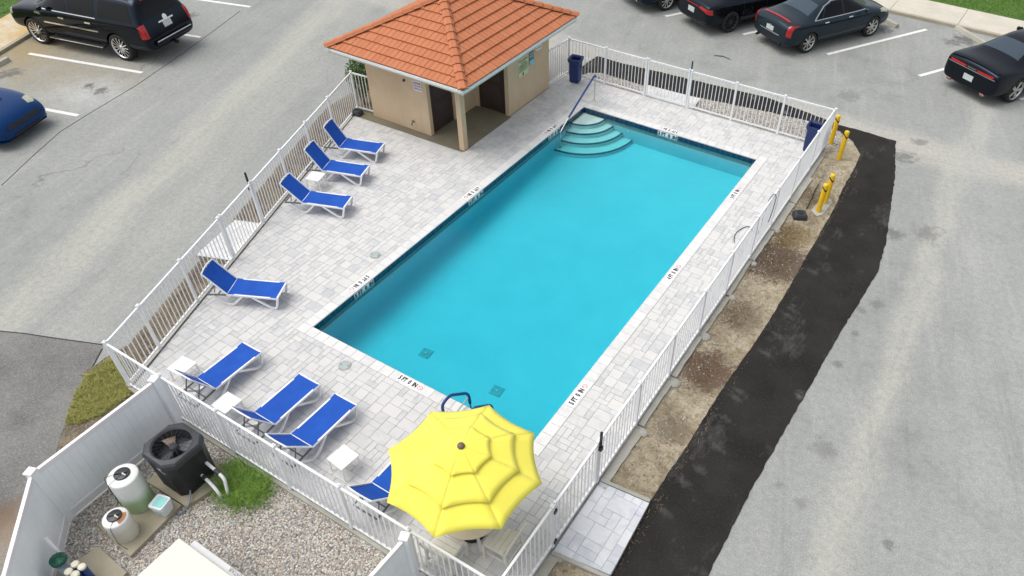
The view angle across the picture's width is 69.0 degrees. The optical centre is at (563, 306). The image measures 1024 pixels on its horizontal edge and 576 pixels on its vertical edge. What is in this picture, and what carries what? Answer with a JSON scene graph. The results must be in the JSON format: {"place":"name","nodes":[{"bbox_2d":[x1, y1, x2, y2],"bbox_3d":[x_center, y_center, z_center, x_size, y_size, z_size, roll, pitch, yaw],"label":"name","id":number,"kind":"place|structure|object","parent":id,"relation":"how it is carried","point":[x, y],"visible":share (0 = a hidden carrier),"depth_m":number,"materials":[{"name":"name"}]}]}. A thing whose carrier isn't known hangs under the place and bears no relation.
{"place":"outdoors","nodes":[
{"label":"outdoors","id":0,"kind":"place"},
{"bbox_2d":[0,0,19,17],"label":"lawn","id":1,"kind":"structure","parent":0,"point":[6,3],"depth_m":25.60,"materials":[{"name":"plant"}]},
{"bbox_2d":[0,13,28,48],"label":"sidewalk","id":2,"kind":"structure","parent":0,"point":[11,30],"depth_m":24.20,"materials":[{"name":"beige concrete"}]},
{"bbox_2d":[0,332,101,575],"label":"old road","id":3,"kind":"structure","parent":0,"point":[40,377],"depth_m":13.10,"materials":[{"name":"grey asphalt"}]},
{"bbox_2d":[57,372,133,451],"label":"leafy verge","id":4,"kind":"structure","parent":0,"point":[70,433],"depth_m":12.66,"materials":[{"name":"green plant"}]},
{"bbox_2d":[62,355,132,425],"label":"dry grass","id":5,"kind":"structure","parent":0,"point":[91,404],"depth_m":13.20,"materials":[{"name":"green plant"}]},
{"bbox_2d":[64,439,386,575],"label":"gravel yard","id":6,"kind":"structure","parent":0,"point":[292,546],"depth_m":11.20,"materials":[{"name":"grey gravel"}]},
{"bbox_2d":[44,537,74,575],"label":"chlorine feeder","id":7,"kind":"object","parent":6,"relation":"on","point":[59,561],"visible":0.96,"depth_m":10.39,"materials":[{"name":"green plastic"}]},
{"bbox_2d":[64,560,94,575],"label":"filter tubes","id":8,"kind":"object","parent":6,"relation":"on","point":[80,569],"visible":1,"depth_m":10.32},
{"bbox_2d":[1,375,182,575],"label":"privacy fence","id":9,"kind":"object","parent":6,"relation":"on","point":[65,484],"visible":0.84,"depth_m":11.21,"materials":[{"name":"white plastic"}]},
{"bbox_2d":[56,547,128,575],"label":"concrete pad","id":10,"kind":"object","parent":6,"relation":"on","point":[98,561],"visible":0.8,"depth_m":10.79,"materials":[{"name":"beige concrete"}]},
{"bbox_2d":[97,489,181,557],"bbox_3d":[-6.481,3.264,11.400,0.880,0.120,0.960,23,48,22],"label":"concrete pad","id":11,"kind":"object","parent":6,"relation":"on","point":[150,523],"visible":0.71,"depth_m":11.25,"materials":[{"name":"beige concrete"}]},
{"bbox_2d":[102,507,139,543],"bbox_3d":[-6.559,3.215,10.989,0.364,0.510,0.364,23,48,22],"label":"chemical tank","id":12,"kind":"object","parent":11,"relation":"on","point":[125,528],"visible":0.99,"depth_m":10.88,"materials":[{"name":"white plastic"}]},
{"bbox_2d":[106,463,155,513],"bbox_3d":[-6.569,2.747,11.284,0.444,0.790,0.444,23,48,22],"label":"chemical tank","id":13,"kind":"object","parent":11,"relation":"on","point":[131,489],"visible":0.98,"depth_m":11.12,"materials":[{"name":"white plastic"}]},
{"bbox_2d":[104,474,122,506],"bbox_3d":[-6.715,2.849,11.172,0.304,0.757,0.349,2,43,1],"label":"cable","id":14,"kind":"object","parent":13,"relation":"on","point":[110,489],"visible":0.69,"depth_m":11.02,"materials":[{"name":"black plastic"}]},
{"bbox_2d":[148,494,172,516],"bbox_3d":[-6.137,3.048,11.361,0.248,0.256,0.248,12,44,12],"label":"bucket","id":15,"kind":"object","parent":11,"relation":"on","point":[160,505],"visible":1,"depth_m":11.29,"materials":[{"name":"white plastic"}]},
{"bbox_2d":[177,490,190,515],"bbox_3d":[-5.851,2.939,11.512,0.147,0.360,0.505,5,43,4],"label":"conduit","id":16,"kind":"object","parent":6,"relation":"on","point":[188,503],"visible":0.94,"depth_m":11.51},
{"bbox_2d":[147,459,230,508],"bbox_3d":[-5.942,2.764,11.942,1.090,0.120,0.880,23,48,22],"label":"concrete pad","id":17,"kind":"object","parent":6,"relation":"on","point":[155,481],"visible":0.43,"depth_m":11.71,"materials":[{"name":"beige concrete"}]},
{"bbox_2d":[142,422,214,495],"bbox_3d":[-5.992,2.389,11.637,0.742,0.843,0.742,23,48,22],"label":"heat pump","id":18,"kind":"object","parent":17,"relation":"on","point":[176,456],"visible":1,"depth_m":11.45,"materials":[{"name":"black metal"}]},
{"bbox_2d":[138,538,243,575],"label":"equipment cabinet","id":19,"kind":"object","parent":6,"relation":"on","point":[179,557],"visible":1,"depth_m":10.24,"materials":[{"name":"white metal"}]},
{"bbox_2d":[201,461,229,499],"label":"pool pipes","id":20,"kind":"object","parent":6,"relation":"on","point":[216,471],"visible":0.94,"depth_m":11.59,"materials":[{"name":"white plastic"}]},
{"bbox_2d":[193,448,283,525],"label":"weeds","id":21,"kind":"object","parent":6,"relation":"on","point":[249,488],"visible":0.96,"depth_m":11.77,"materials":[{"name":"green plant"}]},
{"bbox_2d":[136,88,823,575],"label":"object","id":22,"kind":"object","parent":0,"point":[336,316],"visible":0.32,"depth_m":15.82,"materials":[{"name":"grey stone"}]},
{"bbox_2d":[135,72,821,575],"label":"paver deck","id":23,"kind":"structure","parent":22,"relation":"on","point":[403,192],"depth_m":14.89,"materials":[{"name":"stone"}]},
{"bbox_2d":[167,356,200,386],"bbox_3d":[-6.781,1.163,13.306,0.362,0.332,0.362,20,47,20],"label":"side table","id":24,"kind":"object","parent":23,"relation":"on","point":[183,364],"visible":0.84,"depth_m":13.21,"materials":[{"name":"white plastic"}]},
{"bbox_2d":[171,342,262,407],"bbox_3d":[-6.066,1.056,13.053,0.504,0.852,1.479,23,48,22],"label":"sun lounger","id":25,"kind":"object","parent":23,"relation":"on","point":[227,367],"visible":0.93,"depth_m":13.18,"materials":[{"name":"blue sling fabric"},{"name":"white aluminium"}]},
{"bbox_2d":[211,392,245,425],"bbox_3d":[-5.715,1.740,12.710,0.362,0.332,0.362,23,48,22],"label":"side table","id":26,"kind":"object","parent":23,"relation":"on","point":[224,402],"visible":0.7,"depth_m":12.60,"materials":[{"name":"white plastic"}]},
{"bbox_2d":[201,259,287,309],"bbox_3d":[-6.291,-0.463,14.706,1.479,0.803,0.504,5,43,4],"label":"sun lounger","id":27,"kind":"object","parent":23,"relation":"on","point":[220,277],"visible":1,"depth_m":14.71,"materials":[{"name":"blue sling fabric"},{"name":"white painted aluminium"}]},
{"bbox_2d":[229,373,320,443],"bbox_3d":[-4.830,1.592,12.516,0.504,0.835,1.479,23,48,22],"label":"sun lounger","id":28,"kind":"object","parent":23,"relation":"on","point":[276,408],"visible":0.9,"depth_m":12.63,"materials":[{"name":"blue sling fabric"},{"name":"white aluminium"}]},
{"bbox_2d":[264,393,357,467],"bbox_3d":[-4.098,1.925,12.212,0.504,0.782,1.479,23,48,22],"label":"sun lounger","id":29,"kind":"object","parent":23,"relation":"on","point":[323,421],"visible":1,"depth_m":12.29,"materials":[{"name":"blue sling fabric"},{"name":"white aluminium"}]},
{"bbox_2d":[279,173,352,217],"bbox_3d":[-5.621,-2.555,16.980,1.501,0.759,0.504,8,44,8],"label":"sun lounger","id":30,"kind":"object","parent":23,"relation":"on","point":[296,188],"visible":1,"depth_m":16.98,"materials":[{"name":"blue sling fabric"},{"name":"white aluminium"}]},
{"bbox_2d":[305,171,328,191],"bbox_3d":[-5.892,-2.988,17.750,0.362,0.332,0.362,10,44,10],"label":"side table","id":31,"kind":"object","parent":23,"relation":"on","point":[314,176],"visible":0.88,"depth_m":17.63,"materials":[{"name":"white plastic"}]},
{"bbox_2d":[304,140,370,185],"bbox_3d":[-5.462,-3.485,17.924,1.479,0.828,0.504,10,44,9],"label":"sun lounger","id":32,"kind":"object","parent":23,"relation":"on","point":[318,156],"visible":0.94,"depth_m":17.94,"materials":[{"name":"blue sling fabric"},{"name":"white aluminium"}]},
{"bbox_2d":[338,361,350,369],"bbox_3d":[-4.024,1.073,13.675,0.236,0.022,0.236,23,48,22],"label":"skimmer lid","id":33,"kind":"object","parent":23,"relation":"on","point":[344,365],"visible":1,"depth_m":13.66,"materials":[{"name":"plastic"}]},
{"bbox_2d":[327,444,362,481],"bbox_3d":[-3.510,2.506,11.931,0.362,0.332,0.362,28,49,26],"label":"side table","id":34,"kind":"object","parent":23,"relation":"on","point":[342,457],"visible":1,"depth_m":11.82,"materials":[{"name":"white plastic"}]},
{"bbox_2d":[323,118,384,162],"bbox_3d":[-5.280,-4.197,18.670,1.479,0.852,0.504,10,44,9],"label":"sun lounger","id":35,"kind":"object","parent":23,"relation":"on","point":[337,135],"visible":1,"depth_m":18.69,"materials":[{"name":"blue fabric"}]},
{"bbox_2d":[347,461,397,519],"bbox_3d":[-2.611,2.577,11.558,0.504,0.759,1.501,23,48,22],"label":"sun lounger","id":36,"kind":"object","parent":23,"relation":"on","point":[372,492],"visible":0.47,"depth_m":11.30,"materials":[{"name":"blue sling fabric"},{"name":"white aluminium"}]},
{"bbox_2d":[370,251,380,258],"bbox_3d":[-4.057,-1.123,16.018,0.236,0.022,0.236,23,48,22],"label":"skimmer lid","id":37,"kind":"object","parent":23,"relation":"on","point":[375,255],"visible":1,"depth_m":16.01,"materials":[{"name":"plastic"}]},
{"bbox_2d":[418,534,468,575],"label":"patio chair","id":38,"kind":"object","parent":23,"relation":"on","point":[450,545],"visible":0.63,"depth_m":10.69,"materials":[{"name":"beige plastic"}]},
{"bbox_2d":[323,0,579,151],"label":"pool house","id":39,"kind":"structure","parent":23,"relation":"on","point":[458,59],"depth_m":18.91,"materials":[{"name":"beige paint"}]},
{"bbox_2d":[351,108,363,116],"bbox_3d":[-5.665,-5.359,20.414,0.276,0.142,0.240,14,45,14],"label":"bait box","id":40,"kind":"object","parent":39,"relation":"on","point":[357,112],"visible":1,"depth_m":20.35,"materials":[{"name":"grey plastic"}]},
{"bbox_2d":[413,80,421,91],"bbox_3d":[-3.702,-5.598,18.846,0.270,0.270,0.012,23,48,22],"label":"wall sign","id":41,"kind":"object","parent":39,"relation":"attached to","point":[417,86],"visible":1,"depth_m":18.84,"materials":[{"name":"white"}]},
{"bbox_2d":[429,85,453,132],"bbox_3d":[-3.193,-5.514,19.438,0.085,1.770,0.870,23,48,22],"label":"door","id":42,"kind":"structure","parent":39,"relation":"in","point":[441,99],"depth_m":19.65,"materials":[{"name":"brown wood"}]},
{"bbox_2d":[479,69,505,113],"bbox_3d":[-1.934,-6.140,20.127,0.890,1.770,0.037,23,48,22],"label":"door","id":43,"kind":"structure","parent":39,"relation":"in","point":[492,91],"depth_m":20.38,"materials":[{"name":"brown wood"}]},
{"bbox_2d":[518,55,527,77],"bbox_3d":[-1.084,-6.515,20.154,0.012,0.500,0.460,23,48,22],"label":"wall sign","id":44,"kind":"object","parent":39,"relation":"attached to","point":[522,66],"visible":1,"depth_m":20.14,"materials":[{"name":"green"}]},
{"bbox_2d":[529,50,533,65],"bbox_3d":[-0.869,-6.816,20.351,0.012,0.365,0.230,23,48,22],"label":"wall sign","id":45,"kind":"object","parent":39,"relation":"attached to","point":[531,58],"visible":1,"depth_m":20.34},
{"bbox_2d":[387,405,541,542],"bbox_3d":[-1.364,2.598,10.531,2.117,2.160,2.117,23,48,22],"label":"patio umbrella","id":46,"kind":"object","parent":23,"relation":"on","point":[456,471],"visible":0.99,"depth_m":9.78,"materials":[{"name":"yellow fabric"}]},
{"bbox_2d":[441,392,493,411],"bbox_3d":[-1.606,1.960,12.818,0.551,1.359,0.771,23,48,22],"label":"pool ladder","id":47,"kind":"object","parent":23,"relation":"attached to","point":[467,394],"visible":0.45,"depth_m":12.55,"materials":[{"name":"silver metal"}]},
{"bbox_2d":[447,529,493,552],"bbox_3d":[-1.373,3.160,11.058,1.010,0.620,1.010,23,48,22],"label":"round table","id":48,"kind":"object","parent":23,"relation":"on","point":[476,534],"visible":0.12,"depth_m":10.54,"materials":[{"name":"beige plastic"}]},
{"bbox_2d":[482,522,526,571],"bbox_3d":[-0.849,3.388,10.763,0.500,0.714,0.460,22,47,21],"label":"patio chair","id":49,"kind":"object","parent":23,"relation":"on","point":[498,541],"visible":0.91,"depth_m":10.75,"materials":[{"name":"beige plastic"}]},
{"bbox_2d":[296,102,767,455],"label":"swimming pool","id":50,"kind":"structure","parent":23,"relation":"in","point":[528,294],"depth_m":16.81,"materials":[{"name":"paint"}]},
{"bbox_2d":[558,75,595,147],"bbox_3d":[0.403,-5.415,20.492,0.100,1.374,1.955,23,48,22],"label":"handrail","id":51,"kind":"object","parent":50,"relation":"on","point":[581,96],"visible":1,"depth_m":20.34,"materials":[{"name":"silver metal"}]},
{"bbox_2d":[549,39,568,83],"bbox_3d":[-0.138,-7.169,21.705,0.034,1.037,0.978,26,49,25],"label":"picket fence","id":52,"kind":"object","parent":23,"relation":"on","point":[561,75],"visible":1,"depth_m":21.69,"materials":[{"name":"white metal"}]},
{"bbox_2d":[567,54,583,83],"bbox_3d":[0.360,-6.974,21.814,0.395,0.734,0.395,17,45,16],"label":"litter bin","id":53,"kind":"object","parent":23,"relation":"on","point":[575,66],"visible":1,"depth_m":21.70,"materials":[{"name":"blue plastic"}]},
{"bbox_2d":[502,110,834,575],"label":"picket fence","id":54,"kind":"object","parent":23,"relation":"on","point":[820,137],"visible":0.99,"depth_m":13.77,"materials":[{"name":"white metal"}]},
{"bbox_2d":[553,431,602,543],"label":"gate","id":55,"kind":"structure","parent":54,"relation":"attached to","point":[597,447],"depth_m":11.10,"materials":[{"name":"white metal"}]},
{"bbox_2d":[567,36,837,147],"bbox_3d":[3.517,-6.024,20.552,7.924,1.148,0.064,23,48,22],"label":"picket fence","id":56,"kind":"object","parent":23,"relation":"on","point":[604,81],"visible":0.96,"depth_m":20.26,"materials":[{"name":"white metal"}]},
{"bbox_2d":[645,58,693,105],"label":"gate","id":57,"kind":"structure","parent":56,"relation":"attached to","point":[674,67],"depth_m":20.77,"materials":[{"name":"white metal"}]},
{"bbox_2d":[734,194,775,242],"bbox_3d":[4.174,-1.975,16.239,0.633,1.151,0.722,23,48,22],"label":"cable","id":58,"kind":"object","parent":23,"relation":"on","point":[762,219],"visible":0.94,"depth_m":16.21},
{"bbox_2d":[803,120,823,150],"bbox_3d":[6.420,-4.365,19.136,0.395,0.734,0.395,23,48,22],"label":"litter bin","id":59,"kind":"object","parent":23,"relation":"on","point":[813,127],"visible":0.67,"depth_m":19.01,"materials":[{"name":"blue plastic"}]},
{"bbox_2d":[0,0,1023,575],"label":"parking lot ground","id":60,"kind":"structure","parent":0,"point":[898,450],"depth_m":17.17,"materials":[{"name":"grey asphalt"}]},
{"bbox_2d":[0,57,10,66],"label":"wheel stop","id":61,"kind":"object","parent":60,"relation":"on","point":[4,60],"visible":1,"depth_m":22.64,"materials":[{"name":"concrete"}]},
{"bbox_2d":[0,32,30,54],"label":"kerb","id":62,"kind":"structure","parent":60,"relation":"on","point":[9,46],"depth_m":23.59,"materials":[{"name":"concrete"}]},
{"bbox_2d":[0,87,46,144],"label":"parked car","id":63,"kind":"object","parent":60,"relation":"on","point":[21,113],"visible":1,"depth_m":19.27,"materials":[{"name":"blue paint"}]},
{"bbox_2d":[10,0,192,60],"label":"parked suv","id":64,"kind":"object","parent":60,"relation":"on","point":[126,30],"visible":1,"depth_m":22.54,"materials":[{"name":"black paint"}]},
{"bbox_2d":[0,11,239,452],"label":"road seam","id":65,"kind":"object","parent":60,"relation":"on","point":[22,165],"visible":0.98,"depth_m":14.35,"materials":[{"name":"black asphalt"}]},
{"bbox_2d":[79,85,371,375],"bbox_3d":[-6.865,-2.795,17.885,1.955,0.001,12.501,12,44,12],"label":"mulch bed","id":66,"kind":"object","parent":60,"relation":"on","point":[131,346],"visible":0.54,"depth_m":16.00,"materials":[{"name":"brown soil mulch"}]},
{"bbox_2d":[126,115,352,386],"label":"deck kerb","id":67,"kind":"structure","parent":66,"relation":"on","point":[175,331],"depth_m":15.25,"materials":[{"name":"concrete"}]},
{"bbox_2d":[101,70,357,386],"bbox_3d":[-6.722,-2.467,16.582,0.064,1.148,10.391,8,44,8],"label":"picket fence","id":68,"kind":"object","parent":67,"relation":"on","point":[147,323],"visible":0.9,"depth_m":14.99,"materials":[{"name":"white metal"}]},
{"bbox_2d":[218,172,262,256],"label":"gate","id":69,"kind":"structure","parent":68,"relation":"attached to","point":[249,186],"depth_m":15.93,"materials":[{"name":"white metal"}]},
{"bbox_2d":[351,72,372,111],"bbox_3d":[-5.453,-5.833,20.188,0.528,1.037,0.034,19,46,19],"label":"picket fence","id":70,"kind":"object","parent":68,"relation":"attached to","point":[360,107],"visible":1,"depth_m":20.17,"materials":[{"name":"white metal"}]},
{"bbox_2d":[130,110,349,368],"bbox_3d":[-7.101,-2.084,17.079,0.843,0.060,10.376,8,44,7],"label":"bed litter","id":71,"kind":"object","parent":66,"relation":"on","point":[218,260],"visible":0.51,"depth_m":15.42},
{"bbox_2d":[345,59,369,104],"bbox_3d":[-5.625,-6.267,20.573,0.822,1.462,0.700,23,48,22],"label":"shrub","id":72,"kind":"object","parent":66,"relation":"on","point":[361,69],"visible":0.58,"depth_m":20.36,"materials":[{"name":"green plant"}]},
{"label":"pad bed","id":73,"kind":"structure","parent":66,"relation":"on","visible":0},
{"bbox_2d":[196,220,257,260],"bbox_3d":[-7.378,-1.490,16.426,0.834,0.042,1.340,8,44,8],"label":"gate pad","id":74,"kind":"object","parent":73,"relation":"on","point":[223,241],"visible":0.58,"depth_m":16.34,"materials":[{"name":"stone"}]},
{"bbox_2d":[369,531,419,575],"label":"privacy fence","id":75,"kind":"object","parent":60,"relation":"on","point":[399,559],"visible":1,"depth_m":9.94,"materials":[{"name":"white plastic"}]},
{"bbox_2d":[128,72,825,575],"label":"deck edge","id":76,"kind":"object","parent":60,"relation":"on","point":[310,504],"visible":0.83,"depth_m":11.80,"materials":[{"name":"concrete"}]},
{"bbox_2d":[105,343,484,575],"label":"picket fence","id":77,"kind":"object","parent":76,"relation":"on","point":[276,452],"visible":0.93,"depth_m":11.32,"materials":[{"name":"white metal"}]},
{"bbox_2d":[29,0,1023,115],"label":"bay lines","id":78,"kind":"object","parent":60,"relation":"on","point":[136,71],"visible":0.51,"depth_m":23.14,"materials":[{"name":"paint"}]},
{"bbox_2d":[635,0,674,10],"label":"parked car","id":79,"kind":"object","parent":60,"relation":"on","point":[664,5],"visible":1,"depth_m":26.05,"materials":[{"name":"black paint"}]},
{"bbox_2d":[678,0,786,32],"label":"parked car","id":80,"kind":"object","parent":60,"relation":"on","point":[726,16],"visible":0.77,"depth_m":24.59,"materials":[{"name":"black paint"}]},
{"bbox_2d":[582,56,895,575],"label":"new asphalt strip","id":81,"kind":"object","parent":60,"relation":"on","point":[691,521],"visible":0.88,"depth_m":13.80,"materials":[{"name":"black asphalt"}]},
{"bbox_2d":[754,0,888,52],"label":"parked car","id":82,"kind":"object","parent":60,"relation":"on","point":[803,26],"visible":1,"depth_m":23.70,"materials":[{"name":"black paint"}]},
{"bbox_2d":[884,18,898,27],"bbox_3d":[11.092,-10.134,25.956,0.180,0.125,1.689,-16,46,-17],"label":"wheel stop","id":83,"kind":"object","parent":60,"relation":"on","point":[888,21],"visible":0.35,"depth_m":25.51,"materials":[{"name":"concrete"}]},
{"bbox_2d":[888,9,1001,37],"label":"kerb","id":84,"kind":"structure","parent":60,"relation":"on","point":[944,23],"depth_m":25.65,"materials":[{"name":"concrete"}]},
{"bbox_2d":[954,25,986,43],"bbox_3d":[13.704,-9.056,24.851,0.180,0.125,1.596,-12,45,-13],"label":"wheel stop","id":85,"kind":"object","parent":60,"relation":"on","point":[969,34],"visible":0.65,"depth_m":24.89,"materials":[{"name":"concrete"}]},
{"bbox_2d":[944,26,1023,101],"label":"parked car","id":86,"kind":"object","parent":60,"relation":"on","point":[993,67],"visible":1,"depth_m":21.34,"materials":[{"name":"black paint"}]},
{"bbox_2d":[549,132,859,575],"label":"dirt verge","id":87,"kind":"structure","parent":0,"point":[678,403],"depth_m":14.28,"materials":[{"name":"brown soil"}]},
{"bbox_2d":[551,478,650,575],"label":"pad edging","id":88,"kind":"object","parent":87,"relation":"on","point":[581,566],"visible":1,"depth_m":10.98,"materials":[{"name":"concrete"}]},
{"bbox_2d":[553,482,648,575],"bbox_3d":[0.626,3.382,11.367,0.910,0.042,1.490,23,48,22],"label":"gate pad","id":89,"kind":"object","parent":87,"relation":"on","point":[595,538],"visible":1,"depth_m":11.33,"materials":[{"name":"grey concrete"}]},
{"bbox_2d":[556,228,780,562],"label":"post footings","id":90,"kind":"object","parent":87,"relation":"on","point":[675,383],"visible":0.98,"depth_m":13.56,"materials":[{"name":"concrete"}]},
{"bbox_2d":[534,149,826,575],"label":"footing","id":91,"kind":"object","parent":87,"relation":"on","point":[548,565],"visible":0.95,"depth_m":13.93,"materials":[{"name":"concrete"}]},
{"bbox_2d":[551,159,855,575],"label":"dead weeds","id":92,"kind":"object","parent":87,"relation":"on","point":[774,257],"visible":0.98,"depth_m":14.91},
{"bbox_2d":[550,87,856,575],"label":"stones","id":93,"kind":"object","parent":87,"relation":"on","point":[735,310],"visible":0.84,"depth_m":15.11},
{"bbox_2d":[792,210,807,220],"bbox_3d":[5.521,-2.150,17.319,0.322,0.142,0.280,2,43,2],"label":"bait box","id":94,"kind":"object","parent":87,"relation":"on","point":[799,215],"visible":1,"depth_m":17.24,"materials":[{"name":"grey plastic"}]},
{"bbox_2d":[811,199,831,216],"bbox_3d":[6.148,-2.369,17.670,0.296,0.040,0.863,29,50,27],"label":"concrete footing","id":95,"kind":"object","parent":87,"relation":"on","point":[825,207],"visible":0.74,"depth_m":17.60,"materials":[{"name":"grey concrete"}]},
{"bbox_2d":[816,183,828,211],"bbox_3d":[6.024,-2.532,17.276,0.126,0.794,0.126,23,48,22],"label":"bollard","id":96,"kind":"object","parent":95,"relation":"on","point":[822,197],"visible":1,"depth_m":17.21,"materials":[{"name":"yellow metal"}]},
{"bbox_2d":[823,173,835,203],"bbox_3d":[6.264,-2.780,17.515,0.126,0.834,0.126,23,48,22],"label":"bollard","id":97,"kind":"object","parent":95,"relation":"on","point":[831,179],"visible":0.93,"depth_m":17.40,"materials":[{"name":"yellow metal"}]},
{"bbox_2d":[837,130,849,159],"bbox_3d":[7.146,-4.121,18.962,0.126,0.834,0.126,23,48,22],"label":"bollard","id":98,"kind":"object","parent":87,"relation":"on","point":[843,144],"visible":1,"depth_m":18.91,"materials":[{"name":"yellow metal"}]},
{"bbox_2d":[581,73,839,148],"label":"gravel verge","id":99,"kind":"structure","parent":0,"point":[754,114],"depth_m":20.85,"materials":[{"name":"beige gravel"}]},
{"bbox_2d":[828,114,840,144],"bbox_3d":[7.131,-4.656,19.517,0.126,0.854,0.126,23,48,22],"label":"bollard","id":100,"kind":"object","parent":99,"relation":"on","point":[834,129],"visible":1,"depth_m":19.47,"materials":[{"name":"yellow metal"}]},
{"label":"pad bed","id":101,"kind":"structure","parent":99,"relation":"on","visible":0},
{"bbox_2d":[641,85,699,108],"bbox_3d":[3.091,-6.080,21.503,1.698,0.042,0.690,23,48,22],"label":"gate pad","id":102,"kind":"object","parent":101,"relation":"on","point":[669,95],"visible":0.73,"depth_m":21.48,"materials":[{"name":"stone"}]},
{"bbox_2d":[874,0,1023,34],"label":"sidewalk","id":103,"kind":"structure","parent":0,"point":[993,23],"depth_m":26.07,"materials":[{"name":"concrete"}]},
{"bbox_2d":[930,0,1023,20],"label":"lawn","id":104,"kind":"structure","parent":0,"point":[1003,9],"depth_m":26.67,"materials":[{"name":"plant"}]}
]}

